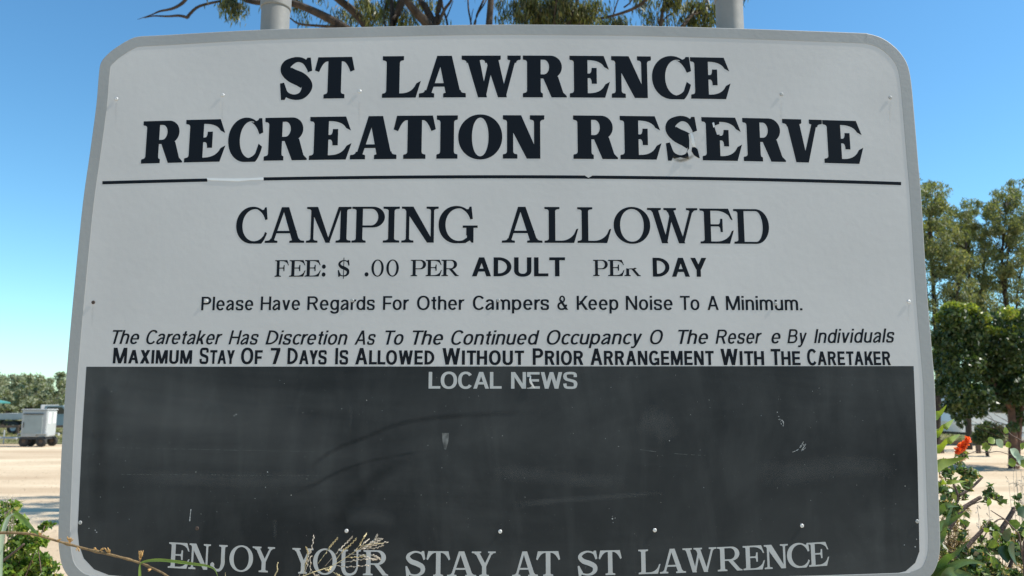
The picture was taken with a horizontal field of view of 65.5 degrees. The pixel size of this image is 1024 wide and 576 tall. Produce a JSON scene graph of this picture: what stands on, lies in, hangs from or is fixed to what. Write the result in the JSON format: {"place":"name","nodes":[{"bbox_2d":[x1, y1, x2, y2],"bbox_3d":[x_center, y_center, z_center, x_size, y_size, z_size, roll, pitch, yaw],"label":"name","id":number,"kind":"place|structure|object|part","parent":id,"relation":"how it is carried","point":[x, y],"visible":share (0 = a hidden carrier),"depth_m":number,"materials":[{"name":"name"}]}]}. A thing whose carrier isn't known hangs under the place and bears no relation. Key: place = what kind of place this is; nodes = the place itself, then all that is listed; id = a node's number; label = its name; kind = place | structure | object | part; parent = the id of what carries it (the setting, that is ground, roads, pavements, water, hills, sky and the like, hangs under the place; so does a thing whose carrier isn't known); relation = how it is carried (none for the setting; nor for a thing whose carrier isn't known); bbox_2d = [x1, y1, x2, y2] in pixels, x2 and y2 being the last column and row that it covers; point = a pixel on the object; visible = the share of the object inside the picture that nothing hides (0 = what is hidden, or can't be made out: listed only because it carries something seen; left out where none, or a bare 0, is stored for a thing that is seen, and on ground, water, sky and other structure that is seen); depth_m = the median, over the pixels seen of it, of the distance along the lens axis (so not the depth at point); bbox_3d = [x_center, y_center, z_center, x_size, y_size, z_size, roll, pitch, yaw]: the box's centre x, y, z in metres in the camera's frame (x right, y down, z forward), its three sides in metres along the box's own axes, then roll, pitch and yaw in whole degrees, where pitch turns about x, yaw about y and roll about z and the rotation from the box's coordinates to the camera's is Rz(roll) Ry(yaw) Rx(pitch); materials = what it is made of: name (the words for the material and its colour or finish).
{"place":"outdoors","nodes":[
{"label":"outdoors","id":0,"kind":"place"},
{"bbox_2d":[0,404,1007,443],"bbox_3d":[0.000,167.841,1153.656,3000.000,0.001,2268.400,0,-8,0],"label":"grass ground","id":1,"kind":"structure","parent":0,"point":[60,442],"depth_m":37.69,"materials":[{"name":"green plant"}]},
{"bbox_2d":[0,388,24,424],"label":"tree","id":2,"kind":"object","parent":1,"relation":"on","point":[6,408],"visible":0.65,"depth_m":51.36,"materials":[{"name":"green plant"}]},
{"bbox_2d":[0,371,33,399],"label":"tree","id":3,"kind":"object","parent":1,"relation":"on","point":[5,380],"visible":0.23,"depth_m":61.07,"materials":[{"name":"green plant"}]},
{"bbox_2d":[0,374,41,420],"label":"tree","id":4,"kind":"object","parent":1,"relation":"on","point":[12,376],"visible":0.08,"depth_m":59.86,"materials":[{"name":"green plant"}]},
{"bbox_2d":[0,372,48,412],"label":"tree","id":5,"kind":"object","parent":1,"relation":"on","point":[31,402],"visible":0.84,"depth_m":57.08,"materials":[{"name":"green plant"}]},
{"bbox_2d":[0,425,62,434],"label":"rail fence","id":6,"kind":"object","parent":1,"relation":"on","point":[17,427],"visible":0.08,"depth_m":39.50,"materials":[{"name":"grey metal"}]},
{"bbox_2d":[0,405,63,433],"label":"utility truck","id":7,"kind":"object","parent":1,"relation":"on","point":[18,416],"visible":0.15,"depth_m":40.62,"materials":[{"name":"paint"}]},
{"bbox_2d":[25,377,59,398],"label":"tree","id":8,"kind":"object","parent":1,"relation":"on","point":[52,380],"visible":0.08,"depth_m":94.34,"materials":[{"name":"green plant"}]},
{"bbox_2d":[20,373,65,404],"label":"tree","id":9,"kind":"object","parent":1,"relation":"on","point":[41,389],"visible":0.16,"depth_m":64.99,"materials":[{"name":"green plant"}]},
{"bbox_2d":[35,371,65,408],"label":"tree","id":10,"kind":"object","parent":1,"relation":"on","point":[60,382],"visible":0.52,"depth_m":58.59,"materials":[{"name":"green plant"}]},
{"bbox_2d":[36,374,66,402],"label":"tree","id":11,"kind":"object","parent":1,"relation":"on","point":[48,378],"visible":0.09,"depth_m":94.16,"materials":[{"name":"green plant"}]},
{"bbox_2d":[0,444,1023,575],"bbox_3d":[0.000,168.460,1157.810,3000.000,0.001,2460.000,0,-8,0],"label":"ground","id":12,"kind":"structure","parent":0,"point":[36,496],"depth_m":16.15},
{"bbox_2d":[0,501,38,575],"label":"grass plant","id":13,"kind":"object","parent":12,"relation":"on","point":[22,518],"depth_m":1.57,"materials":[{"name":"green plant"}]},
{"bbox_2d":[0,409,59,446],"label":"box trailer","id":14,"kind":"object","parent":12,"relation":"on","point":[39,425],"visible":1,"depth_m":29.28,"materials":[{"name":"paint"}]},
{"bbox_3d":[-17.600,5.023,29.250,0.700,0.660,0.038,0,-8,2],"label":"door","id":15,"kind":"part","parent":14,"relation":"part of","materials":[{"name":"paint"}]},
{"bbox_2d":[0,499,63,575],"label":"leafy bush","id":16,"kind":"object","parent":12,"relation":"on","point":[19,559],"visible":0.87,"depth_m":2.74,"materials":[{"name":"green plant"}]},
{"bbox_2d":[0,495,17,549],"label":"dry weed","id":17,"kind":"object","parent":16,"relation":"on","point":[12,524],"visible":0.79,"depth_m":2.71,"materials":[{"name":"grey plant"}]},
{"bbox_2d":[0,531,167,575],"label":"bare twig","id":18,"kind":"object","parent":12,"relation":"on","point":[94,550],"visible":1,"depth_m":1.53,"materials":[{"name":"brown plant"}]},
{"bbox_2d":[138,559,225,575],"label":"grass plant","id":19,"kind":"object","parent":12,"relation":"on","point":[171,561],"depth_m":1.51,"materials":[{"name":"plant"}]},
{"bbox_2d":[140,0,403,28],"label":"gum tree","id":20,"kind":"object","parent":12,"relation":"on","point":[368,9],"visible":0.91,"depth_m":12.78,"materials":[{"name":"green plant"}]},
{"bbox_2d":[299,533,387,575],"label":"dry seed head","id":21,"kind":"object","parent":12,"relation":"on","point":[373,542],"visible":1,"depth_m":1.50},
{"bbox_2d":[378,0,452,26],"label":"gum tree","id":22,"kind":"object","parent":12,"relation":"on","point":[426,17],"visible":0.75,"depth_m":12.88,"materials":[{"name":"green plant"}]},
{"bbox_2d":[467,0,509,24],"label":"gum tree","id":23,"kind":"object","parent":12,"relation":"on","point":[489,15],"visible":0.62,"depth_m":12.86,"materials":[{"name":"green plant"}]},
{"bbox_2d":[58,0,939,575],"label":"camping sign","id":24,"kind":"object","parent":12,"relation":"on","point":[536,300],"visible":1,"depth_m":1.76,"materials":[{"name":"metal"}]},
{"bbox_2d":[501,0,646,25],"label":"gum tree","id":25,"kind":"object","parent":12,"relation":"on","point":[548,12],"visible":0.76,"depth_m":12.65,"materials":[{"name":"green plant"}]},
{"bbox_2d":[629,0,747,27],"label":"gum tree","id":26,"kind":"object","parent":12,"relation":"on","point":[695,9],"visible":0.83,"depth_m":12.84,"materials":[{"name":"green plant"}]},
{"bbox_2d":[919,173,982,444],"bbox_3d":[13.898,0.778,26.080,3.902,9.583,2.997,0,-8,0],"label":"gum tree","id":27,"kind":"object","parent":12,"relation":"on","point":[953,259],"visible":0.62,"depth_m":25.72,"materials":[{"name":"green plant"}]},
{"bbox_2d":[931,406,983,575],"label":"strap leaf plant","id":28,"kind":"object","parent":12,"relation":"on","point":[943,567],"visible":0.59,"depth_m":2.17,"materials":[{"name":"green plant"}]},
{"bbox_2d":[941,197,1003,449],"bbox_3d":[16.322,1.191,27.988,2.032,9.356,3.723,-8,-11,42],"label":"gum tree","id":29,"kind":"object","parent":12,"relation":"on","point":[983,278],"visible":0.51,"depth_m":27.96,"materials":[{"name":"green plant"}]},
{"bbox_2d":[931,300,1023,468],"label":"dense leafy tree","id":30,"kind":"object","parent":12,"relation":"on","point":[989,370],"visible":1,"depth_m":19.23,"materials":[{"name":"green plant"}]},
{"bbox_2d":[938,478,1022,572],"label":"dry brush","id":31,"kind":"object","parent":12,"relation":"on","point":[951,543],"visible":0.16,"depth_m":2.79,"materials":[{"name":"brown plant"}]},
{"bbox_2d":[938,450,1023,575],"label":"tangled shrub","id":32,"kind":"object","parent":12,"relation":"on","point":[981,552],"visible":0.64,"depth_m":2.43,"materials":[{"name":"green plant"}]},
{"bbox_2d":[940,440,1023,452],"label":"rail fence","id":33,"kind":"object","parent":12,"relation":"on","point":[978,447],"visible":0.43,"depth_m":25.52,"materials":[{"name":"grey metal"}]},
{"bbox_2d":[941,385,1023,439],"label":"caravan","id":34,"kind":"object","parent":12,"relation":"on","point":[953,428],"visible":0.05,"depth_m":30.07,"materials":[{"name":"white paint"}]},
{"bbox_2d":[970,420,1005,455],"bbox_3d":[14.410,4.645,24.093,0.993,1.296,0.761,0,-8,0],"label":"round shrub","id":35,"kind":"object","parent":12,"relation":"on","point":[979,436],"visible":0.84,"depth_m":24.01,"materials":[{"name":"green plant"}]},
{"bbox_2d":[976,504,999,558],"bbox_3d":[1.946,1.458,3.225,0.178,1.235,0.042,0,-8,0],"label":"dry weed","id":36,"kind":"object","parent":12,"relation":"on","point":[986,522],"visible":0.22,"depth_m":3.30,"materials":[{"name":"grey plant"}]},
{"bbox_2d":[954,424,1023,575],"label":"red flowering creeper","id":37,"kind":"object","parent":12,"relation":"on","point":[964,444],"visible":1,"depth_m":2.06,"materials":[{"name":"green plant"}]},
{"bbox_2d":[963,495,1023,564],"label":"broad leaf vine","id":38,"kind":"object","parent":12,"relation":"on","point":[1006,553],"visible":0.99,"depth_m":2.22,"materials":[{"name":"green plant"}]},
{"bbox_2d":[973,178,1023,415],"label":"gum tree","id":39,"kind":"object","parent":12,"relation":"on","point":[1003,271],"visible":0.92,"depth_m":26.80,"materials":[{"name":"green plant"}]},
{"bbox_2d":[1006,461,1023,566],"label":"dry weed","id":40,"kind":"object","parent":12,"relation":"on","point":[1021,501],"visible":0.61,"depth_m":3.51,"materials":[{"name":"grey plant"}]},
{"bbox_2d":[0,0,1023,394],"label":"sky","id":41,"kind":"structure","parent":0,"point":[964,59],"materials":[{"name":"blue"}]}
]}

